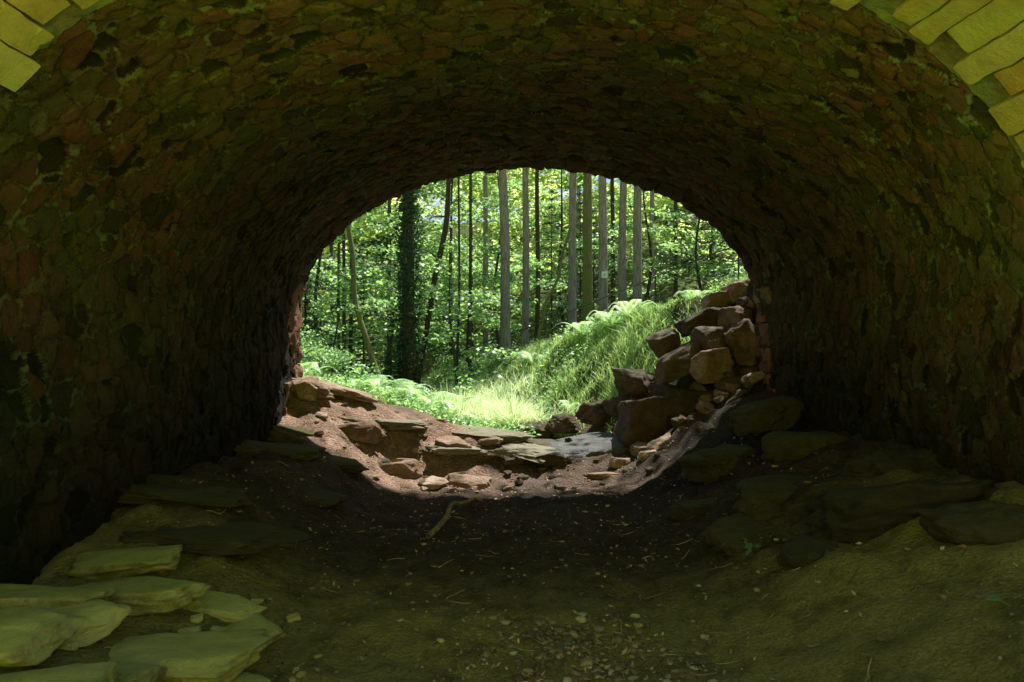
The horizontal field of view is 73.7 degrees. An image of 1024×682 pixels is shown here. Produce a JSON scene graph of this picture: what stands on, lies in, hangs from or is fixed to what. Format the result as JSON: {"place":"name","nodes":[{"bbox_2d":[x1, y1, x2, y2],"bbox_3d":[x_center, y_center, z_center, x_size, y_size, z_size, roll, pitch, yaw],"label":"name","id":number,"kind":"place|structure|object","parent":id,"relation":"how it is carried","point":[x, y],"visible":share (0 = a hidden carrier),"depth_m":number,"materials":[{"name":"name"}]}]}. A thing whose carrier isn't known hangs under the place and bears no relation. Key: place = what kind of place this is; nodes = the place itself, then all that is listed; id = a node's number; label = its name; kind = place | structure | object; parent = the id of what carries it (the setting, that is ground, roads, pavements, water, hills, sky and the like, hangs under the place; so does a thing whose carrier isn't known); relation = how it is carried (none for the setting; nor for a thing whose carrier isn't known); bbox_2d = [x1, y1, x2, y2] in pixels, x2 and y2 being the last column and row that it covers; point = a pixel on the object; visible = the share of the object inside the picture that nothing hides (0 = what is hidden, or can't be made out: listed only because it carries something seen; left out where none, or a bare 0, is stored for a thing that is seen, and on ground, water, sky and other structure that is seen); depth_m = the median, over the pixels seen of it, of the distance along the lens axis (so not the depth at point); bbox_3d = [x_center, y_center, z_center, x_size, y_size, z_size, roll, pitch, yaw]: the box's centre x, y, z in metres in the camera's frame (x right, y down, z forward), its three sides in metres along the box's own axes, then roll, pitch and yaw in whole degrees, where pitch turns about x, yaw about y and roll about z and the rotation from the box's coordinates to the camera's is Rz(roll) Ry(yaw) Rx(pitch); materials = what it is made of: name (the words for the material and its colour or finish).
{"place":"outdoors","nodes":[
{"label":"outdoors","id":0,"kind":"place"},
{"bbox_2d":[399,356,607,436],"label":"grass","id":1,"kind":"structure","parent":0,"point":[511,412],"depth_m":13.60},
{"bbox_2d":[0,190,1023,681],"bbox_3d":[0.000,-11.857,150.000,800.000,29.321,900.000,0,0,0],"label":"ground","id":2,"kind":"structure","parent":0,"point":[962,644],"depth_m":5.53,"materials":[{"name":"soil"}]},
{"bbox_2d":[0,606,85,667],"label":"stone slab","id":3,"kind":"object","parent":2,"relation":"on","point":[29,636],"depth_m":3.56,"materials":[{"name":"stone"}]},
{"bbox_2d":[0,584,116,608],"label":"stone slab","id":4,"kind":"object","parent":2,"relation":"on","point":[39,596],"depth_m":4.06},
{"bbox_2d":[0,661,120,681],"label":"stone slab","id":5,"kind":"object","parent":2,"relation":"on","point":[95,672],"depth_m":3.28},
{"bbox_2d":[50,599,132,646],"bbox_3d":[-2.527,1.627,3.962,0.479,0.162,0.435,0,4,25],"label":"stone slab","id":6,"kind":"object","parent":2,"relation":"on","point":[103,618],"depth_m":3.92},
{"bbox_2d":[67,545,182,578],"bbox_3d":[-2.767,1.584,4.897,0.754,0.138,0.426,-4,2,-8],"label":"stone slab","id":7,"kind":"object","parent":2,"relation":"on","point":[115,562],"depth_m":4.77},
{"bbox_2d":[117,661,166,681],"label":"stone slab","id":8,"kind":"object","parent":2,"relation":"on","point":[136,672],"depth_m":3.56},
{"bbox_2d":[83,576,211,615],"bbox_3d":[-2.484,1.675,4.523,0.917,0.161,0.435,-3,3,6],"label":"stone slab","id":9,"kind":"object","parent":2,"relation":"on","point":[140,595],"depth_m":4.38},
{"bbox_2d":[117,482,254,506],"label":"stone slab","id":10,"kind":"structure","parent":2,"relation":"on","point":[170,493],"depth_m":5.85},
{"bbox_2d":[119,521,313,555],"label":"stone slab","id":11,"kind":"structure","parent":2,"relation":"on","point":[240,538],"depth_m":5.33,"materials":[{"name":"stone"}]},
{"bbox_2d":[190,590,266,623],"bbox_3d":[-1.994,1.829,4.689,0.600,0.123,0.313,3,1,12],"label":"stone slab","id":12,"kind":"object","parent":2,"relation":"on","point":[229,608],"depth_m":4.62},
{"bbox_2d":[231,672,270,681],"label":"stone slab","id":13,"kind":"object","parent":2,"relation":"on","point":[247,677],"depth_m":3.92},
{"bbox_2d":[107,629,271,681],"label":"stone slab","id":14,"kind":"object","parent":13,"relation":"on","point":[207,656],"depth_m":3.90,"materials":[{"name":"stone"}]},
{"bbox_2d":[220,612,286,644],"bbox_3d":[-1.716,1.910,4.407,0.419,0.126,0.517,3,4,40],"label":"stone slab","id":15,"kind":"object","parent":2,"relation":"on","point":[256,621],"depth_m":4.43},
{"bbox_2d":[234,440,325,460],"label":"boulder","id":16,"kind":"object","parent":2,"relation":"on","point":[251,448],"visible":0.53,"depth_m":8.02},
{"bbox_2d":[267,424,314,442],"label":"boulder","id":17,"kind":"object","parent":2,"relation":"on","point":[280,433],"visible":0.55,"depth_m":9.02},
{"bbox_2d":[292,376,318,400],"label":"stone","id":18,"kind":"object","parent":2,"relation":"on","point":[305,389],"visible":0.88,"depth_m":9.93,"materials":[{"name":"red stone"}]},
{"bbox_2d":[300,265,340,365],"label":"young spruce","id":19,"kind":"object","parent":2,"relation":"on","point":[306,307],"visible":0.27,"depth_m":20.40,"materials":[{"name":"green plant"}]},
{"bbox_2d":[303,487,347,507],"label":"boulder","id":20,"kind":"object","parent":2,"relation":"on","point":[319,497],"visible":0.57,"depth_m":7.26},
{"bbox_2d":[298,334,353,372],"bbox_3d":[-4.803,0.230,15.507,2.265,1.148,2.299,0,0,0],"label":"shrub","id":21,"kind":"object","parent":2,"relation":"on","point":[312,350],"visible":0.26,"depth_m":15.45,"materials":[{"name":"green plant"}]},
{"bbox_2d":[301,274,371,371],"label":"broadleaf tree","id":22,"kind":"object","parent":2,"relation":"on","point":[344,284],"visible":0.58,"depth_m":17.00,"materials":[{"name":"green plant"}]},
{"bbox_2d":[300,349,376,380],"bbox_3d":[-4.060,0.698,15.557,1.935,1.040,2.122,0,0,-36],"label":"shrub","id":23,"kind":"object","parent":2,"relation":"on","point":[341,360],"visible":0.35,"depth_m":15.32,"materials":[{"name":"green plant"}]},
{"bbox_2d":[302,377,381,402],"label":"bedrock","id":24,"kind":"structure","parent":2,"relation":"on","point":[350,393],"depth_m":10.68,"materials":[{"name":"red stone"}]},
{"bbox_2d":[302,221,386,366],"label":"broadleaf tree","id":25,"kind":"object","parent":2,"relation":"on","point":[333,298],"visible":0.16,"depth_m":22.32,"materials":[{"name":"green plant"}]},
{"bbox_2d":[302,259,387,359],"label":"broadleaf tree","id":26,"kind":"object","parent":2,"relation":"on","point":[328,319],"visible":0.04,"depth_m":24.84,"materials":[{"name":"green plant"}]},
{"bbox_2d":[330,455,369,472],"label":"boulder","id":27,"kind":"object","parent":2,"relation":"on","point":[347,464],"visible":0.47,"depth_m":8.59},
{"bbox_2d":[328,225,384,384],"bbox_3d":[-3.752,-1.522,16.673,1.586,6.160,0.675,0,0,0],"label":"leaning trunk","id":28,"kind":"object","parent":2,"relation":"on","point":[364,333],"visible":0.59,"depth_m":16.64,"materials":[{"name":"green plant"}]},
{"bbox_2d":[302,212,422,376],"bbox_3d":[-4.684,-1.523,21.086,4.202,7.562,5.257,0,0,-4],"label":"broadleaf tree","id":29,"kind":"object","parent":2,"relation":"on","point":[381,284],"visible":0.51,"depth_m":20.46,"materials":[{"name":"green plant"}]},
{"bbox_2d":[338,421,386,443],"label":"stone","id":30,"kind":"object","parent":2,"relation":"on","point":[372,432],"visible":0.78,"depth_m":9.74,"materials":[{"name":"red stone"}]},
{"bbox_2d":[334,278,395,383],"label":"young spruce","id":31,"kind":"object","parent":2,"relation":"on","point":[364,360],"visible":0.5,"depth_m":18.39,"materials":[{"name":"green plant"}]},
{"bbox_2d":[320,200,445,376],"bbox_3d":[-5.371,-3.165,29.813,6.026,11.336,6.659,0,0,-21],"label":"broadleaf tree","id":32,"kind":"object","parent":2,"relation":"on","point":[389,273],"visible":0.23,"depth_m":29.24,"materials":[{"name":"green plant"}]},
{"bbox_2d":[320,199,466,359],"bbox_3d":[-3.953,-2.334,23.975,5.448,9.275,4.931,0,0,-22],"label":"broadleaf tree","id":33,"kind":"object","parent":2,"relation":"on","point":[373,242],"visible":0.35,"depth_m":23.75,"materials":[{"name":"green plant"}]},
{"bbox_2d":[352,380,434,401],"bbox_3d":[-2.394,1.103,14.031,1.990,0.559,1.868,0,0,25],"label":"fern","id":34,"kind":"object","parent":2,"relation":"on","point":[406,385],"visible":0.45,"depth_m":13.68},
{"bbox_2d":[366,419,432,429],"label":"bedrock","id":35,"kind":"structure","parent":2,"relation":"on","point":[396,424],"depth_m":10.43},
{"bbox_2d":[380,459,422,479],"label":"stone","id":36,"kind":"object","parent":2,"relation":"on","point":[407,469],"visible":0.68,"depth_m":9.70,"materials":[{"name":"red stone"}]},
{"bbox_2d":[373,403,437,419],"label":"bedrock","id":37,"kind":"structure","parent":2,"relation":"on","point":[404,412],"depth_m":11.58,"materials":[{"name":"red stone"}]},
{"bbox_2d":[391,189,429,388],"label":"ivy covered tree","id":38,"kind":"object","parent":2,"relation":"on","point":[408,306],"visible":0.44,"depth_m":18.86,"materials":[{"name":"green plant"}]},
{"bbox_2d":[418,179,450,384],"bbox_3d":[-2.440,-2.653,20.488,1.391,9.699,0.687,0,0,0],"label":"leaning trunk","id":39,"kind":"object","parent":2,"relation":"on","point":[446,216],"visible":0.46,"depth_m":20.42,"materials":[{"name":"brown plant"}]},
{"bbox_2d":[374,178,499,367],"bbox_3d":[-2.382,-2.881,22.421,4.669,8.402,5.841,0,0,9],"label":"broadleaf tree","id":40,"kind":"object","parent":2,"relation":"on","point":[431,189],"visible":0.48,"depth_m":22.95,"materials":[{"name":"green plant"}]},
{"bbox_2d":[302,354,585,438],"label":"grass","id":41,"kind":"structure","parent":2,"relation":"on","point":[562,435],"depth_m":13.04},
{"bbox_2d":[435,436,471,447],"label":"stone","id":42,"kind":"object","parent":2,"relation":"on","point":[450,441],"visible":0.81,"depth_m":10.55,"materials":[{"name":"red stone"}]},
{"bbox_2d":[426,497,482,538],"bbox_3d":[-0.636,1.931,7.723,0.185,0.210,1.541,0,0,20],"label":"fallen branch","id":43,"kind":"object","parent":2,"relation":"on","point":[435,529],"visible":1,"depth_m":7.36,"materials":[{"name":"brown wood"}]},
{"bbox_2d":[393,173,516,346],"bbox_3d":[-2.670,-3.096,29.157,5.478,10.306,6.054,0,0,-36],"label":"broadleaf tree","id":44,"kind":"object","parent":2,"relation":"on","point":[474,337],"visible":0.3,"depth_m":29.10,"materials":[{"name":"green plant"}]},
{"bbox_2d":[423,443,486,455],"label":"bedrock","id":45,"kind":"structure","parent":2,"relation":"on","point":[445,451],"depth_m":10.43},
{"bbox_2d":[455,176,460,382],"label":"conifer tree","id":46,"kind":"object","parent":2,"relation":"on","point":[458,325],"visible":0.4,"depth_m":20.18,"materials":[{"name":"brown plant"}]},
{"bbox_2d":[446,473,491,489],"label":"stone","id":47,"kind":"object","parent":2,"relation":"on","point":[467,481],"visible":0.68,"depth_m":9.65,"materials":[{"name":"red stone"}]},
{"bbox_2d":[412,251,532,394],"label":"broadleaf tree","id":48,"kind":"object","parent":2,"relation":"on","point":[470,352],"visible":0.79,"depth_m":18.30,"materials":[{"name":"green plant"}]},
{"bbox_2d":[415,194,533,369],"bbox_3d":[-1.245,-1.678,21.732,3.889,5.905,3.796,0,0,33],"label":"broadleaf tree","id":49,"kind":"object","parent":2,"relation":"on","point":[492,252],"visible":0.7,"depth_m":21.45,"materials":[{"name":"green plant"}]},
{"bbox_2d":[468,174,482,382],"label":"conifer tree","id":50,"kind":"object","parent":2,"relation":"on","point":[470,257],"visible":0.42,"depth_m":19.39,"materials":[{"name":"brown plant"}]},
{"bbox_2d":[483,173,488,352],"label":"conifer tree","id":51,"kind":"object","parent":2,"relation":"on","point":[485,259],"visible":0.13,"depth_m":25.92,"materials":[{"name":"grey wood"}]},
{"bbox_2d":[425,170,567,351],"bbox_3d":[-0.916,-2.658,26.117,5.841,8.402,4.669,0,0,39],"label":"broadleaf tree","id":52,"kind":"object","parent":2,"relation":"on","point":[496,326],"visible":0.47,"depth_m":25.58,"materials":[{"name":"green plant"}]},
{"bbox_2d":[103,461,907,681],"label":"twigs","id":53,"kind":"object","parent":2,"relation":"on","point":[570,629],"visible":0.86,"depth_m":4.61,"materials":[{"name":"wood"}]},
{"bbox_2d":[498,169,514,363],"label":"conifer tree","id":54,"kind":"object","parent":2,"relation":"on","point":[504,341],"visible":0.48,"depth_m":19.87,"materials":[{"name":"brown wood"}]},
{"bbox_2d":[0,0,1023,584],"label":"stone bridge","id":55,"kind":"structure","parent":2,"relation":"on","point":[190,190],"depth_m":5.83,"materials":[{"name":"stone"}]},
{"bbox_2d":[477,443,558,463],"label":"bedrock","id":56,"kind":"structure","parent":2,"relation":"on","point":[531,452],"depth_m":10.60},
{"bbox_2d":[302,167,739,363],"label":"distant woodland","id":57,"kind":"object","parent":2,"relation":"on","point":[659,199],"visible":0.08,"depth_m":46.15,"materials":[{"name":"green plant"}]},
{"bbox_2d":[301,273,747,438],"bbox_3d":[0.777,-0.791,24.286,34.154,7.217,24.188,0,0,0],"label":"ground cover","id":58,"kind":"object","parent":2,"relation":"on","point":[408,403],"visible":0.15,"depth_m":13.46,"materials":[{"name":"green plant"}]},
{"bbox_2d":[521,168,528,350],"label":"conifer tree","id":59,"kind":"object","parent":2,"relation":"on","point":[525,280],"visible":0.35,"depth_m":21.91,"materials":[{"name":"brown wood"}]},
{"bbox_2d":[515,418,553,438],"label":"boulder","id":60,"kind":"object","parent":2,"relation":"on","point":[539,426],"visible":0.41,"depth_m":12.68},
{"bbox_2d":[530,169,539,341],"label":"conifer tree","id":61,"kind":"object","parent":2,"relation":"on","point":[537,246],"visible":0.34,"depth_m":25.91,"materials":[{"name":"brown plant"}]},
{"bbox_2d":[524,439,552,445],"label":"bedrock","id":62,"kind":"structure","parent":2,"relation":"on","point":[543,442],"depth_m":11.68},
{"bbox_2d":[451,425,536,442],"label":"bedrock","id":63,"kind":"structure","parent":62,"relation":"on","point":[506,436],"depth_m":11.16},
{"bbox_2d":[55,337,1023,681],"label":"leaf litter","id":64,"kind":"object","parent":2,"relation":"on","point":[641,649],"visible":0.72,"depth_m":4.58,"materials":[{"name":"brown plant"}]},
{"bbox_2d":[514,190,580,347],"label":"young spruce","id":65,"kind":"object","parent":2,"relation":"on","point":[551,199],"visible":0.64,"depth_m":27.48,"materials":[{"name":"green plant"}]},
{"bbox_2d":[525,227,571,344],"bbox_3d":[1.107,-1.434,19.030,1.356,3.550,0.731,0,0,-9],"label":"leaning trunk","id":66,"kind":"object","parent":2,"relation":"on","point":[551,291],"visible":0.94,"depth_m":19.15,"materials":[{"name":"brown plant"}]},
{"bbox_2d":[544,413,578,433],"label":"boulder","id":67,"kind":"object","parent":2,"relation":"on","point":[565,423],"visible":0.98,"depth_m":12.54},
{"bbox_2d":[514,168,616,334],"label":"broadleaf tree","id":68,"kind":"object","parent":2,"relation":"on","point":[561,235],"visible":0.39,"depth_m":32.05,"materials":[{"name":"green plant"}]},
{"bbox_2d":[567,173,576,332],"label":"conifer tree","id":69,"kind":"object","parent":2,"relation":"on","point":[572,253],"visible":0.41,"depth_m":21.89,"materials":[{"name":"grey wood"}]},
{"bbox_2d":[540,178,610,323],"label":"young spruce","id":70,"kind":"object","parent":2,"relation":"on","point":[578,249],"visible":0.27,"depth_m":32.97,"materials":[{"name":"green plant"}]},
{"bbox_2d":[427,247,738,376],"bbox_3d":[0.500,0.117,19.300,0.028,3.809,17.220,0,0,-27],"label":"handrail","id":71,"kind":"object","parent":2,"relation":"on","point":[610,295],"visible":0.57,"depth_m":15.39,"materials":[{"name":"wood"}]},
{"bbox_2d":[420,273,748,432],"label":"grass","id":72,"kind":"structure","parent":2,"relation":"on","point":[602,343],"depth_m":14.38,"materials":[{"name":"plant"}]},
{"bbox_2d":[583,173,592,325],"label":"conifer tree","id":73,"kind":"object","parent":2,"relation":"on","point":[587,245],"visible":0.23,"depth_m":24.87,"materials":[{"name":"brown plant"}]},
{"bbox_2d":[548,432,629,458],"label":"bedrock","id":74,"kind":"structure","parent":2,"relation":"on","point":[594,444],"depth_m":10.91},
{"bbox_2d":[575,400,610,425],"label":"boulder","id":75,"kind":"object","parent":2,"relation":"on","point":[594,414],"visible":0.67,"depth_m":12.35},
{"bbox_2d":[554,195,632,312],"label":"broadleaf tree","id":76,"kind":"object","parent":2,"relation":"on","point":[558,307],"visible":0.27,"depth_m":29.55,"materials":[{"name":"green plant"}]},
{"bbox_2d":[590,175,607,323],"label":"conifer tree","id":77,"kind":"object","parent":2,"relation":"on","point":[602,247],"visible":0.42,"depth_m":19.86,"materials":[{"name":"brown wood"}]},
{"bbox_2d":[609,179,615,318],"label":"conifer tree","id":78,"kind":"object","parent":2,"relation":"on","point":[612,205],"visible":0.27,"depth_m":29.94,"materials":[{"name":"brown plant"}]},
{"bbox_2d":[614,181,626,310],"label":"conifer tree","id":79,"kind":"object","parent":2,"relation":"on","point":[622,295],"visible":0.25,"depth_m":25.91,"materials":[{"name":"grey wood"}]},
{"bbox_2d":[602,396,641,416],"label":"boulder","id":80,"kind":"object","parent":2,"relation":"on","point":[610,405],"visible":0.49,"depth_m":11.64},
{"bbox_2d":[612,368,654,398],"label":"boulder","id":81,"kind":"object","parent":2,"relation":"on","point":[632,382],"visible":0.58,"depth_m":11.74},
{"bbox_2d":[632,186,650,305],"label":"conifer tree","id":82,"kind":"object","parent":2,"relation":"on","point":[637,242],"visible":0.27,"depth_m":21.85,"materials":[{"name":"grey wood"}]},
{"bbox_2d":[613,396,675,447],"bbox_3d":[2.227,1.303,10.993,1.027,0.889,0.892,4,-1,-15],"label":"boulder","id":83,"kind":"object","parent":2,"relation":"on","point":[644,420],"visible":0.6,"depth_m":10.63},
{"bbox_2d":[592,186,737,305],"bbox_3d":[5.986,-4.274,27.423,5.841,8.402,4.669,0,0,32],"label":"broadleaf tree","id":84,"kind":"object","parent":2,"relation":"on","point":[666,233],"visible":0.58,"depth_m":27.41,"materials":[{"name":"green plant"}]},
{"bbox_2d":[647,383,713,429],"bbox_3d":[2.808,1.107,10.974,1.322,0.813,0.923,8,1,10],"label":"boulder","id":85,"kind":"object","parent":2,"relation":"on","point":[686,402],"visible":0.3,"depth_m":10.64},
{"bbox_2d":[654,340,702,385],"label":"boulder","id":86,"kind":"object","parent":85,"relation":"on","point":[672,366],"visible":0.73,"depth_m":10.94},
{"bbox_2d":[646,328,680,357],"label":"boulder","id":87,"kind":"object","parent":86,"relation":"on","point":[661,343],"visible":0.87,"depth_m":11.43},
{"bbox_2d":[688,347,734,383],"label":"boulder","id":88,"kind":"object","parent":85,"relation":"on","point":[710,366],"visible":0.99,"depth_m":10.58,"materials":[{"name":"red stone"}]},
{"bbox_2d":[627,204,736,292],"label":"broadleaf tree","id":89,"kind":"object","parent":2,"relation":"on","point":[696,264],"visible":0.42,"depth_m":26.24,"materials":[{"name":"green plant"}]},
{"bbox_2d":[664,497,715,520],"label":"boulder","id":90,"kind":"object","parent":2,"relation":"on","point":[688,509],"visible":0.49,"depth_m":7.25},
{"bbox_2d":[657,205,732,291],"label":"broadleaf tree","id":91,"kind":"object","parent":2,"relation":"on","point":[670,245],"visible":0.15,"depth_m":28.52,"materials":[{"name":"green plant"}]},
{"bbox_2d":[674,306,722,336],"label":"boulder","id":92,"kind":"object","parent":2,"relation":"on","point":[685,327],"visible":0.67,"depth_m":11.28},
{"bbox_2d":[690,325,727,350],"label":"boulder","id":93,"kind":"object","parent":2,"relation":"on","point":[708,337],"visible":0.59,"depth_m":10.94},
{"bbox_2d":[701,291,728,309],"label":"boulder","id":94,"kind":"object","parent":2,"relation":"on","point":[719,298],"visible":0.77,"depth_m":11.51,"materials":[{"name":"red stone"}]},
{"bbox_2d":[678,443,759,483],"bbox_3d":[2.565,1.494,8.197,1.026,0.482,0.768,-9,3,-5],"label":"boulder","id":95,"kind":"object","parent":2,"relation":"on","point":[707,465],"visible":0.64,"depth_m":8.07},
{"bbox_2d":[721,279,749,303],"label":"boulder","id":96,"kind":"object","parent":2,"relation":"on","point":[735,291],"visible":0.59,"depth_m":11.41,"materials":[{"name":"red stone"}]},
{"bbox_2d":[701,512,774,555],"bbox_3d":[2.123,1.720,6.075,0.871,0.277,0.647,-10,7,-20],"label":"boulder","id":97,"kind":"object","parent":2,"relation":"on","point":[726,534],"visible":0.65,"depth_m":5.96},
{"bbox_2d":[723,318,757,365],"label":"boulder","id":98,"kind":"object","parent":2,"relation":"on","point":[740,339],"visible":0.62,"depth_m":10.65,"materials":[{"name":"red stone"}]},
{"bbox_2d":[717,306,751,328],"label":"boulder","id":99,"kind":"object","parent":98,"relation":"on","point":[727,317],"visible":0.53,"depth_m":11.04,"materials":[{"name":"red stone"}]},
{"bbox_2d":[727,395,804,436],"bbox_3d":[3.345,1.022,8.927,1.018,0.555,0.855,-6,4,0],"label":"boulder","id":100,"kind":"object","parent":2,"relation":"on","point":[781,413],"visible":0.76,"depth_m":8.66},
{"bbox_2d":[732,474,813,519],"bbox_3d":[2.661,1.545,6.561,1.268,0.480,0.890,-7,2,-10],"label":"boulder","id":101,"kind":"object","parent":2,"relation":"on","point":[764,497],"visible":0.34,"depth_m":6.28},
{"bbox_2d":[760,430,849,460],"bbox_3d":[3.330,1.215,7.520,1.139,0.460,0.813,-6,1,20],"label":"boulder","id":102,"kind":"object","parent":2,"relation":"on","point":[777,445],"visible":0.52,"depth_m":7.36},
{"bbox_2d":[776,532,841,569],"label":"boulder","id":103,"kind":"object","parent":2,"relation":"on","point":[801,550],"visible":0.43,"depth_m":5.19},
{"bbox_2d":[839,449,923,475],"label":"boulder","id":104,"kind":"object","parent":2,"relation":"on","point":[877,462],"visible":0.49,"depth_m":6.06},
{"bbox_2d":[802,479,997,543],"bbox_3d":[3.027,1.328,5.348,1.433,0.510,0.922,-12,-6,12],"label":"boulder","id":105,"kind":"object","parent":2,"relation":"on","point":[850,514],"visible":0.75,"depth_m":5.06,"materials":[{"name":"stone"}]},
{"bbox_2d":[917,500,1023,545],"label":"boulder","id":106,"kind":"object","parent":2,"relation":"on","point":[989,522],"visible":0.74,"depth_m":4.50,"materials":[{"name":"stone"}]},
{"bbox_2d":[397,171,632,223],"label":"sky","id":107,"kind":"structure","parent":0,"point":[607,180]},
{"bbox_2d":[60,377,1016,681],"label":"gravel","id":108,"kind":"structure","parent":0,"point":[756,589],"depth_m":5.54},
{"bbox_2d":[430,611,722,681],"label":"gravel","id":109,"kind":"structure","parent":0,"point":[579,617],"depth_m":4.48,"materials":[{"name":"gravel"}]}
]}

